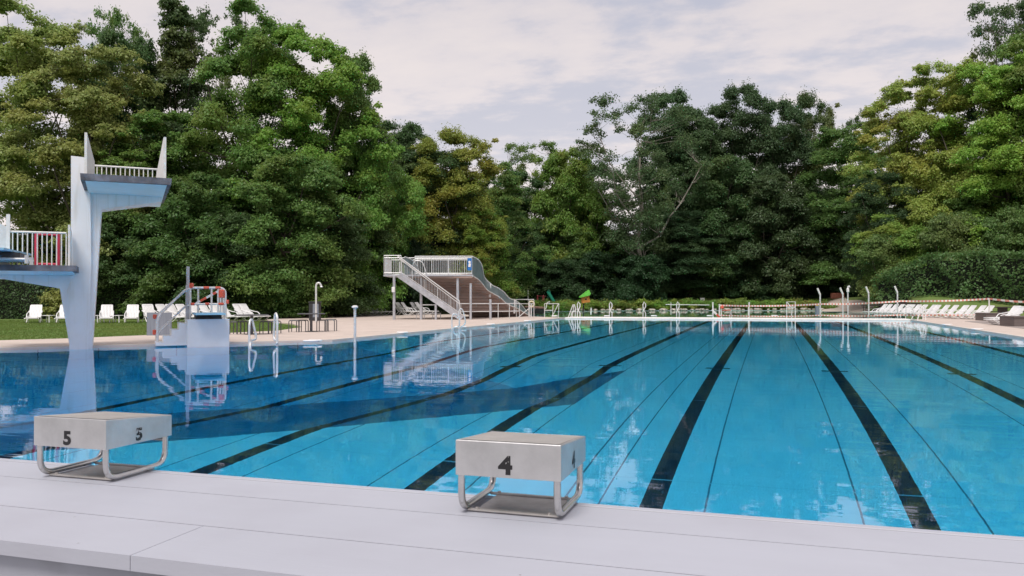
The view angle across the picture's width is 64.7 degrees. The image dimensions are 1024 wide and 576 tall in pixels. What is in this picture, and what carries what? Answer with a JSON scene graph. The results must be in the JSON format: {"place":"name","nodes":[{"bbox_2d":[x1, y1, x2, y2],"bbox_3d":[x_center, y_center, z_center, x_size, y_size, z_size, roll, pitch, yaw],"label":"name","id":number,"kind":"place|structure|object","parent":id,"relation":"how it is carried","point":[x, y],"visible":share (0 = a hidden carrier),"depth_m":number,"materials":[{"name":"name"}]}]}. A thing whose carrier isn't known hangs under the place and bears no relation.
{"place":"outdoors","nodes":[
{"label":"outdoors","id":0,"kind":"place"},
{"bbox_2d":[0,320,297,339],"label":"grass","id":1,"kind":"structure","parent":0,"point":[16,325],"depth_m":36.97,"materials":[{"name":"green plant"}]},
{"bbox_2d":[0,312,559,347],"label":"pool deck","id":2,"kind":"structure","parent":0,"point":[374,325],"depth_m":35.77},
{"bbox_2d":[0,132,171,349],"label":"diving tower","id":3,"kind":"structure","parent":2,"relation":"on","point":[94,196],"depth_m":22.24,"materials":[{"name":"concrete"}]},
{"bbox_2d":[0,248,33,264],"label":"springboard","id":4,"kind":"object","parent":3,"relation":"on","point":[8,255],"visible":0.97,"depth_m":19.73,"materials":[{"name":"plastic"}]},
{"bbox_2d":[147,266,228,346],"bbox_3d":[-10.804,0.819,26.348,2.029,2.844,7.758,0,-1,-29],"label":"springboard stand","id":5,"kind":"object","parent":2,"relation":"on","point":[205,329],"visible":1,"depth_m":23.64,"materials":[{"name":"white concrete"}]},
{"bbox_2d":[234,314,268,334],"bbox_3d":[-9.694,1.358,30.117,1.240,0.740,1.240,0,-1,18],"label":"round table","id":6,"kind":"object","parent":2,"relation":"on","point":[251,326],"visible":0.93,"depth_m":30.07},
{"bbox_2d":[308,301,321,320],"bbox_3d":[-11.850,1.382,48.637,0.680,1.140,0.560,0,-1,0],"label":"litter bin","id":7,"kind":"object","parent":2,"relation":"on","point":[311,306],"visible":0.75,"depth_m":48.39,"materials":[{"name":"metal"}]},
{"bbox_2d":[383,255,530,319],"bbox_3d":[-3.790,0.055,55.737,7.786,4.155,11.700,0,-1,18],"label":"wide slide","id":8,"kind":"object","parent":2,"relation":"on","point":[449,293],"visible":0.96,"depth_m":52.19,"materials":[{"name":"metal"}]},
{"bbox_2d":[460,299,533,318],"bbox_3d":[-0.418,1.409,55.063,3.047,1.298,9.568,0,-1,18],"label":"guard rail","id":9,"kind":"object","parent":2,"relation":"on","point":[516,311],"visible":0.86,"depth_m":52.62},
{"bbox_2d":[0,319,1023,536],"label":"pool water","id":10,"kind":"structure","parent":0,"point":[911,424],"depth_m":10.12,"materials":[{"name":"liquid"}]},
{"bbox_2d":[248,312,277,345],"bbox_3d":[-7.381,1.378,24.086,0.944,1.296,0.386,0,-1,1],"label":"pool ladder","id":11,"kind":"object","parent":10,"relation":"in","point":[275,320],"visible":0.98,"depth_m":24.08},
{"bbox_2d":[451,308,465,330],"bbox_3d":[-2.316,1.467,35.501,0.371,1.164,1.433,0,-1,11],"label":"pool ladder","id":12,"kind":"object","parent":10,"relation":"in","point":[458,316],"visible":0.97,"depth_m":36.01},
{"bbox_2d":[0,295,1023,339],"bbox_3d":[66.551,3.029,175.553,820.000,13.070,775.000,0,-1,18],"label":"lawn","id":13,"kind":"structure","parent":0,"point":[960,303],"depth_m":65.30,"materials":[{"name":"green plant"}]},
{"bbox_2d":[24,305,42,322],"bbox_3d":[-27.495,1.495,46.485,0.746,1.057,1.975,0,-1,-23],"label":"sun lounger","id":14,"kind":"object","parent":13,"relation":"on","point":[32,312],"visible":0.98,"depth_m":47.01,"materials":[{"name":"white plastic"}]},
{"bbox_2d":[0,0,105,264],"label":"maple tree","id":15,"kind":"object","parent":13,"relation":"on","point":[21,52],"visible":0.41,"depth_m":60.82,"materials":[{"name":"green plant"}]},
{"bbox_2d":[38,234,67,262],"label":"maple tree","id":16,"kind":"object","parent":13,"relation":"on","point":[49,250],"visible":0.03,"depth_m":59.98,"materials":[{"name":"green plant"}]},
{"bbox_2d":[0,555,165,575],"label":"platform plinth","id":17,"kind":"structure","parent":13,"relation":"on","point":[14,566],"depth_m":3.30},
{"bbox_2d":[0,458,1023,575],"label":"starting platform","id":18,"kind":"structure","parent":17,"relation":"on","point":[211,525],"depth_m":3.35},
{"bbox_2d":[34,411,171,480],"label":"starting block","id":19,"kind":"structure","parent":18,"relation":"on","point":[103,432],"depth_m":4.46,"materials":[{"name":"metal"}]},
{"bbox_2d":[10,461,1020,540],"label":"panel joints","id":20,"kind":"object","parent":18,"relation":"on","point":[586,506],"visible":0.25,"depth_m":3.77,"materials":[{"name":"rubber"}]},
{"bbox_2d":[456,431,585,517],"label":"starting block","id":21,"kind":"structure","parent":18,"relation":"on","point":[555,458],"depth_m":3.68,"materials":[{"name":"metal"}]},
{"bbox_2d":[0,40,171,319],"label":"maple tree","id":22,"kind":"object","parent":13,"relation":"on","point":[85,102],"visible":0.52,"depth_m":58.63,"materials":[{"name":"green plant"}]},
{"bbox_2d":[61,4,148,144],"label":"ash tree","id":23,"kind":"object","parent":13,"relation":"on","point":[117,20],"visible":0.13,"depth_m":71.45,"materials":[{"name":"green plant"}]},
{"bbox_2d":[99,305,113,322],"bbox_3d":[-23.202,1.486,46.278,0.746,1.057,1.975,0,-1,-25],"label":"sun lounger","id":24,"kind":"object","parent":13,"relation":"on","point":[108,310],"visible":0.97,"depth_m":46.82,"materials":[{"name":"white plastic"}]},
{"bbox_2d":[51,208,173,318],"bbox_3d":[-28.519,-1.603,58.693,10.140,9.791,8.904,0,-1,1],"label":"maple tree","id":25,"kind":"object","parent":13,"relation":"on","point":[110,235],"visible":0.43,"depth_m":56.15,"materials":[{"name":"green plant"}]},
{"bbox_2d":[62,27,179,220],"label":"oak tree","id":26,"kind":"object","parent":13,"relation":"on","point":[145,50],"visible":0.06,"depth_m":67.39,"materials":[{"name":"green plant"}]},
{"bbox_2d":[123,305,139,322],"bbox_3d":[-21.740,1.482,46.200,0.746,1.057,1.975,0,-1,-21],"label":"sun lounger","id":27,"kind":"object","parent":13,"relation":"on","point":[135,311],"visible":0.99,"depth_m":46.74,"materials":[{"name":"white plastic"}]},
{"bbox_2d":[142,304,157,321],"bbox_3d":[-21.004,1.484,47.212,0.760,1.078,2.014,1,-1,-40],"label":"sun lounger","id":28,"kind":"object","parent":13,"relation":"on","point":[149,307],"visible":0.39,"depth_m":47.77,"materials":[{"name":"white plastic"}]},
{"bbox_2d":[95,106,221,311],"bbox_3d":[-26.796,-5.619,62.797,10.829,16.736,13.434,0,-1,-3],"label":"maple tree","id":29,"kind":"object","parent":13,"relation":"on","point":[151,151],"visible":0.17,"depth_m":60.73,"materials":[{"name":"green plant"}]},
{"bbox_2d":[140,0,212,221],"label":"larch tree","id":30,"kind":"object","parent":13,"relation":"on","point":[175,20],"visible":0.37,"depth_m":69.38,"materials":[{"name":"green plant"}]},
{"bbox_2d":[115,170,264,318],"bbox_3d":[-22.728,-2.432,57.660,11.781,11.873,10.344,0,-1,5],"label":"maple tree","id":31,"kind":"object","parent":13,"relation":"on","point":[167,246],"visible":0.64,"depth_m":55.01,"materials":[{"name":"green plant"}]},
{"bbox_2d":[0,267,398,318],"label":"clipped hedge","id":32,"kind":"object","parent":13,"relation":"on","point":[16,301],"visible":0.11,"depth_m":56.52,"materials":[{"name":"green plant"}]},
{"bbox_2d":[160,2,255,188],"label":"ash tree","id":33,"kind":"object","parent":13,"relation":"on","point":[204,29],"visible":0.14,"depth_m":70.75,"materials":[{"name":"green plant"}]},
{"bbox_2d":[166,209,288,318],"bbox_3d":[-19.252,-1.188,56.961,7.820,8.624,8.906,0,-1,-6],"label":"maple tree","id":34,"kind":"object","parent":13,"relation":"on","point":[231,253],"visible":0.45,"depth_m":54.94,"materials":[{"name":"green plant"}]},
{"bbox_2d":[166,0,326,226],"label":"maple tree","id":35,"kind":"object","parent":13,"relation":"on","point":[217,110],"visible":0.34,"depth_m":61.88,"materials":[{"name":"green plant"}]},
{"bbox_2d":[239,304,270,320],"bbox_3d":[-15.907,1.512,49.998,2.014,1.078,0.760,0,-1,23],"label":"sun lounger","id":36,"kind":"object","parent":13,"relation":"on","point":[243,307],"visible":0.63,"depth_m":50.19,"materials":[{"name":"white plastic"}]},
{"bbox_2d":[188,150,374,318],"bbox_3d":[-16.003,-3.328,57.813,12.808,13.269,13.197,0,-1,11],"label":"maple tree","id":37,"kind":"object","parent":13,"relation":"on","point":[281,180],"visible":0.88,"depth_m":55.91,"materials":[{"name":"green plant"}]},
{"bbox_2d":[214,24,399,315],"bbox_3d":[-16.562,-8.827,62.895,14.219,23.540,11.462,0,-1,-35],"label":"maple tree","id":38,"kind":"object","parent":13,"relation":"on","point":[305,105],"visible":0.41,"depth_m":62.02,"materials":[{"name":"green plant"}]},
{"bbox_2d":[273,196,394,316],"bbox_3d":[-14.109,-2.021,62.015,10.816,10.232,10.496,0,-1,23],"label":"maple tree","id":39,"kind":"object","parent":13,"relation":"on","point":[350,237],"visible":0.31,"depth_m":59.61,"materials":[{"name":"green plant"}]},
{"bbox_2d":[317,46,407,315],"bbox_3d":[-12.780,-8.548,66.368,8.263,22.974,8.536,0,-1,-16],"label":"oak tree","id":40,"kind":"object","parent":13,"relation":"on","point":[357,99],"visible":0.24,"depth_m":65.00,"materials":[{"name":"green plant"}]},
{"bbox_2d":[316,136,431,315],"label":"maple tree","id":41,"kind":"object","parent":13,"relation":"on","point":[415,217],"visible":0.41,"depth_m":65.09,"materials":[{"name":"green plant"}]},
{"bbox_2d":[372,118,440,274],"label":"oak tree","id":42,"kind":"object","parent":13,"relation":"on","point":[408,133],"visible":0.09,"depth_m":74.20,"materials":[{"name":"green plant"}]},
{"bbox_2d":[374,237,445,314],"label":"bush","id":43,"kind":"object","parent":13,"relation":"on","point":[413,295],"visible":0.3,"depth_m":68.81,"materials":[{"name":"green plant"}]},
{"bbox_2d":[403,131,450,312],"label":"maple tree","id":44,"kind":"object","parent":13,"relation":"on","point":[417,139],"depth_m":79.65,"materials":[{"name":"green plant"}]},
{"bbox_2d":[390,145,492,312],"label":"oak tree","id":45,"kind":"object","parent":13,"relation":"on","point":[451,162],"visible":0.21,"depth_m":72.02,"materials":[{"name":"green plant"}]},
{"bbox_2d":[405,123,508,313],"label":"oak tree","id":46,"kind":"object","parent":13,"relation":"on","point":[428,167],"visible":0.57,"depth_m":71.41,"materials":[{"name":"green plant"}]},
{"bbox_2d":[445,207,520,294],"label":"oak tree","id":47,"kind":"object","parent":13,"relation":"on","point":[480,234],"visible":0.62,"depth_m":70.91,"materials":[{"name":"green plant"}]},
{"bbox_2d":[464,161,554,301],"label":"maple tree","id":48,"kind":"object","parent":13,"relation":"on","point":[510,181],"visible":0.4,"depth_m":82.86,"materials":[{"name":"green plant"}]},
{"bbox_2d":[490,168,548,243],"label":"oak tree","id":49,"kind":"object","parent":13,"relation":"on","point":[536,184],"visible":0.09,"depth_m":108.18,"materials":[{"name":"green plant"}]},
{"bbox_2d":[494,205,545,300],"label":"maple tree","id":50,"kind":"object","parent":13,"relation":"on","point":[533,239],"visible":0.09,"depth_m":96.23,"materials":[{"name":"green plant"}]},
{"bbox_2d":[504,140,557,221],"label":"ash tree","id":51,"kind":"object","parent":13,"relation":"on","point":[532,157],"visible":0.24,"depth_m":115.86,"materials":[{"name":"green plant"}]},
{"bbox_2d":[518,244,552,296],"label":"bush","id":52,"kind":"object","parent":13,"relation":"on","point":[539,274],"visible":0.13,"depth_m":99.96,"materials":[{"name":"green plant"}]},
{"bbox_2d":[511,220,569,297],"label":"oak tree","id":53,"kind":"object","parent":13,"relation":"on","point":[541,227],"visible":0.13,"depth_m":102.32,"materials":[{"name":"green plant"}]},
{"bbox_2d":[523,298,565,311],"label":"bank shrub","id":54,"kind":"object","parent":13,"relation":"on","point":[539,302],"visible":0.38,"depth_m":83.90,"materials":[{"name":"green plant"}]},
{"bbox_2d":[523,257,596,302],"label":"bush","id":55,"kind":"object","parent":13,"relation":"on","point":[562,271],"visible":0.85,"depth_m":96.08,"materials":[{"name":"green plant"}]},
{"bbox_2d":[521,146,617,298],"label":"maple tree","id":56,"kind":"object","parent":13,"relation":"on","point":[570,196],"visible":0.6,"depth_m":102.74,"materials":[{"name":"green plant"}]},
{"bbox_2d":[531,217,626,288],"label":"maple tree","id":57,"kind":"object","parent":13,"relation":"on","point":[576,251],"visible":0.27,"depth_m":100.83,"materials":[{"name":"green plant"}]},
{"bbox_2d":[555,248,622,302],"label":"bush","id":58,"kind":"object","parent":13,"relation":"on","point":[593,259],"visible":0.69,"depth_m":98.00,"materials":[{"name":"green plant"}]},
{"bbox_2d":[577,163,636,252],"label":"oak tree","id":59,"kind":"object","parent":13,"relation":"on","point":[604,185],"visible":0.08,"depth_m":110.93,"materials":[{"name":"green plant"}]},
{"bbox_2d":[612,252,671,309],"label":"bush","id":60,"kind":"object","parent":13,"relation":"on","point":[644,274],"visible":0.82,"depth_m":93.51,"materials":[{"name":"green plant"}]},
{"bbox_2d":[570,90,714,257],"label":"ash tree","id":61,"kind":"object","parent":13,"relation":"on","point":[637,130],"visible":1,"depth_m":96.96,"materials":[{"name":"green plant"}]},
{"bbox_2d":[613,242,681,299],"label":"bush","id":62,"kind":"object","parent":13,"relation":"on","point":[665,283],"visible":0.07,"depth_m":100.94,"materials":[{"name":"green plant"}]},
{"bbox_2d":[634,298,664,309],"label":"bank shrub","id":63,"kind":"object","parent":13,"relation":"on","point":[643,300],"visible":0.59,"depth_m":90.98,"materials":[{"name":"green plant"}]},
{"bbox_2d":[626,84,706,295],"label":"oak tree","id":64,"kind":"object","parent":13,"relation":"on","point":[677,96],"visible":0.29,"depth_m":111.16,"materials":[{"name":"green plant"}]},
{"bbox_2d":[667,259,722,297],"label":"bush","id":65,"kind":"object","parent":13,"relation":"on","point":[683,293],"visible":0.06,"depth_m":102.63,"materials":[{"name":"green plant"}]},
{"bbox_2d":[650,103,740,252],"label":"oak tree","id":66,"kind":"object","parent":13,"relation":"on","point":[704,127],"visible":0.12,"depth_m":109.39,"materials":[{"name":"green plant"}]},
{"bbox_2d":[655,207,739,297],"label":"oak tree","id":67,"kind":"object","parent":13,"relation":"on","point":[686,235],"visible":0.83,"depth_m":99.02,"materials":[{"name":"green plant"}]},
{"bbox_2d":[653,153,782,298],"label":"maple tree","id":68,"kind":"object","parent":13,"relation":"on","point":[713,191],"visible":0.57,"depth_m":101.63,"materials":[{"name":"green plant"}]},
{"bbox_2d":[700,79,787,258],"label":"oak tree","id":69,"kind":"object","parent":13,"relation":"on","point":[747,144],"visible":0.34,"depth_m":109.20,"materials":[{"name":"green plant"}]},
{"bbox_2d":[716,260,778,300],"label":"bush","id":70,"kind":"object","parent":13,"relation":"on","point":[768,296],"visible":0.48,"depth_m":100.23,"materials":[{"name":"green plant"}]},
{"bbox_2d":[742,250,792,296],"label":"bush","id":71,"kind":"object","parent":13,"relation":"on","point":[783,267],"visible":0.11,"depth_m":101.58,"materials":[{"name":"green plant"}]},
{"bbox_2d":[708,172,831,299],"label":"maple tree","id":72,"kind":"object","parent":13,"relation":"on","point":[773,224],"visible":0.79,"depth_m":99.77,"materials":[{"name":"green plant"}]},
{"bbox_2d":[741,92,824,208],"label":"oak tree","id":73,"kind":"object","parent":13,"relation":"on","point":[797,115],"visible":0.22,"depth_m":109.24,"materials":[{"name":"green plant"}]},
{"bbox_2d":[777,86,841,229],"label":"oak tree","id":74,"kind":"object","parent":13,"relation":"on","point":[805,99],"visible":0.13,"depth_m":111.86,"materials":[{"name":"green plant"}]},
{"bbox_2d":[787,206,850,297],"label":"maple tree","id":75,"kind":"object","parent":13,"relation":"on","point":[832,256],"visible":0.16,"depth_m":101.33,"materials":[{"name":"green plant"}]},
{"bbox_2d":[801,256,862,297],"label":"bush","id":76,"kind":"object","parent":13,"relation":"on","point":[832,288],"visible":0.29,"depth_m":101.39,"materials":[{"name":"green plant"}]},
{"bbox_2d":[786,122,895,296],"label":"maple tree","id":77,"kind":"object","parent":13,"relation":"on","point":[837,197],"visible":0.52,"depth_m":99.55,"materials":[{"name":"green plant"}]},
{"bbox_2d":[836,107,890,173],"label":"ash tree","id":78,"kind":"object","parent":13,"relation":"on","point":[850,123],"visible":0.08,"depth_m":118.08,"materials":[{"name":"green plant"}]},
{"bbox_2d":[836,169,922,292],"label":"oak tree","id":79,"kind":"object","parent":13,"relation":"on","point":[865,206],"visible":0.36,"depth_m":82.92,"materials":[{"name":"green plant"}]},
{"bbox_2d":[850,232,920,301],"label":"bush","id":80,"kind":"object","parent":13,"relation":"on","point":[875,249],"visible":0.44,"depth_m":77.98,"materials":[{"name":"green plant"}]},
{"bbox_2d":[846,212,930,292],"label":"maple tree","id":81,"kind":"object","parent":13,"relation":"on","point":[857,238],"visible":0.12,"depth_m":80.23,"materials":[{"name":"green plant"}]},
{"bbox_2d":[836,73,949,260],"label":"maple tree","id":82,"kind":"object","parent":13,"relation":"on","point":[895,93],"visible":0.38,"depth_m":85.52,"materials":[{"name":"green plant"}]},
{"bbox_2d":[860,223,955,297],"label":"bush","id":83,"kind":"object","parent":13,"relation":"on","point":[912,231],"visible":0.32,"depth_m":76.95,"materials":[{"name":"green plant"}]},
{"bbox_2d":[881,149,998,235],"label":"maple tree","id":84,"kind":"object","parent":13,"relation":"on","point":[932,192],"visible":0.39,"depth_m":80.03,"materials":[{"name":"green plant"}]},
{"bbox_2d":[864,247,1023,310],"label":"tall hedge","id":85,"kind":"object","parent":13,"relation":"on","point":[990,275],"visible":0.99,"depth_m":68.52,"materials":[{"name":"green plant"}]},
{"bbox_2d":[916,209,985,261],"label":"bush","id":86,"kind":"object","parent":13,"relation":"on","point":[942,224],"visible":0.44,"depth_m":75.02,"materials":[{"name":"green plant"}]},
{"bbox_2d":[883,56,1022,214],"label":"maple tree","id":87,"kind":"object","parent":13,"relation":"on","point":[962,104],"visible":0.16,"depth_m":83.22,"materials":[{"name":"green plant"}]},
{"bbox_2d":[929,50,1023,246],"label":"maple tree","id":88,"kind":"object","parent":13,"relation":"on","point":[1000,127],"visible":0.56,"depth_m":76.57,"materials":[{"name":"green plant"}]},
{"bbox_2d":[940,170,1023,217],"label":"maple tree","id":89,"kind":"object","parent":13,"relation":"on","point":[958,204],"visible":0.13,"depth_m":77.70,"materials":[{"name":"green plant"}]},
{"bbox_2d":[953,216,1018,261],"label":"bush","id":90,"kind":"object","parent":13,"relation":"on","point":[1001,241],"visible":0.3,"depth_m":72.98,"materials":[{"name":"green plant"}]},
{"bbox_2d":[958,0,1023,197],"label":"ash tree","id":91,"kind":"object","parent":13,"relation":"on","point":[1008,12],"visible":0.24,"depth_m":83.25,"materials":[{"name":"green plant"}]},
{"bbox_2d":[968,31,1023,236],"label":"maple tree","id":92,"kind":"object","parent":13,"relation":"on","point":[1003,51],"visible":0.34,"depth_m":77.50,"materials":[{"name":"green plant"}]},
{"bbox_2d":[992,202,1023,259],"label":"bush","id":93,"kind":"object","parent":13,"relation":"on","point":[1012,216],"visible":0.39,"depth_m":72.83,"materials":[{"name":"green plant"}]},
{"bbox_2d":[0,0,1023,248],"label":"sky","id":94,"kind":"structure","parent":0,"point":[526,71],"materials":[{"name":"white"}]},
{"bbox_2d":[530,311,920,318],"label":"shallow pool water","id":95,"kind":"structure","parent":0,"point":[657,313],"depth_m":69.80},
{"bbox_2d":[579,290,590,311],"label":"playhouse","id":96,"kind":"object","parent":95,"relation":"on","point":[584,297],"visible":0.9,"depth_m":83.99,"materials":[{"name":"plastic"}]},
{"bbox_2d":[711,304,731,316],"bbox_3d":[14.673,1.625,56.465,1.456,1.015,0.448,0,-1,5],"label":"marker frame","id":97,"kind":"object","parent":95,"relation":"on","point":[715,313],"visible":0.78,"depth_m":56.55,"materials":[{"name":"white plastic"}]},
{"bbox_2d":[720,298,1023,306],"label":"barrier tape","id":98,"kind":"object","parent":97,"relation":"attached to","point":[875,302],"visible":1,"depth_m":53.09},
{"bbox_2d":[549,310,915,319],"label":"shallow pool basin","id":99,"kind":"object","parent":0,"point":[720,310],"visible":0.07,"depth_m":89.92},
{"bbox_2d":[565,317,910,320],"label":"pool divider walkway","id":100,"kind":"structure","parent":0,"point":[867,319],"depth_m":51.89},
{"bbox_2d":[821,297,877,311],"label":"garden path","id":101,"kind":"structure","parent":0,"point":[857,308],"depth_m":88.69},
{"bbox_2d":[851,311,1023,335],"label":"pool deck","id":102,"kind":"structure","parent":0,"point":[958,321],"depth_m":40.09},
{"bbox_2d":[975,313,1007,320],"bbox_3d":[28.117,1.666,47.033,1.743,0.450,1.280,0,-1,3],"label":"planter box","id":103,"kind":"object","parent":102,"relation":"on","point":[980,316],"visible":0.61,"depth_m":46.54,"materials":[{"name":"brown"}]},
{"bbox_2d":[966,321,1023,328],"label":"wooden deck","id":104,"kind":"structure","parent":102,"relation":"on","point":[994,323],"depth_m":41.21,"materials":[{"name":"wood"}]},
{"bbox_2d":[983,306,1023,323],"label":"sun lounger","id":105,"kind":"object","parent":104,"relation":"on","point":[1019,310],"visible":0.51,"depth_m":39.16,"materials":[{"name":"white plastic"}]},
{"bbox_2d":[998,316,1023,325],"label":"planter box","id":106,"kind":"object","parent":104,"relation":"on","point":[1011,320],"visible":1,"depth_m":37.17,"materials":[{"name":"brown"}]},
{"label":"pool basin","id":107,"kind":"structure","parent":0,"visible":0},
{"bbox_2d":[0,318,1023,349],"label":"pool coping","id":108,"kind":"object","parent":107,"relation":"on","point":[301,341],"visible":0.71,"depth_m":27.09,"materials":[{"name":"stone"}]},
{"bbox_3d":[28.678,1.264,48.587,0.300,1.293,0.300,0,-1,18],"label":"tape post","id":109,"kind":"object","parent":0,"visible":0},
{"bbox_2d":[720,314,974,316],"bbox_3d":[23.614,1.685,50.202,6.468,0.489,21.047,1,-1,-39],"label":"barrier tape","id":110,"kind":"object","parent":109,"relation":"attached to","point":[854,315],"visible":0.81,"depth_m":54.41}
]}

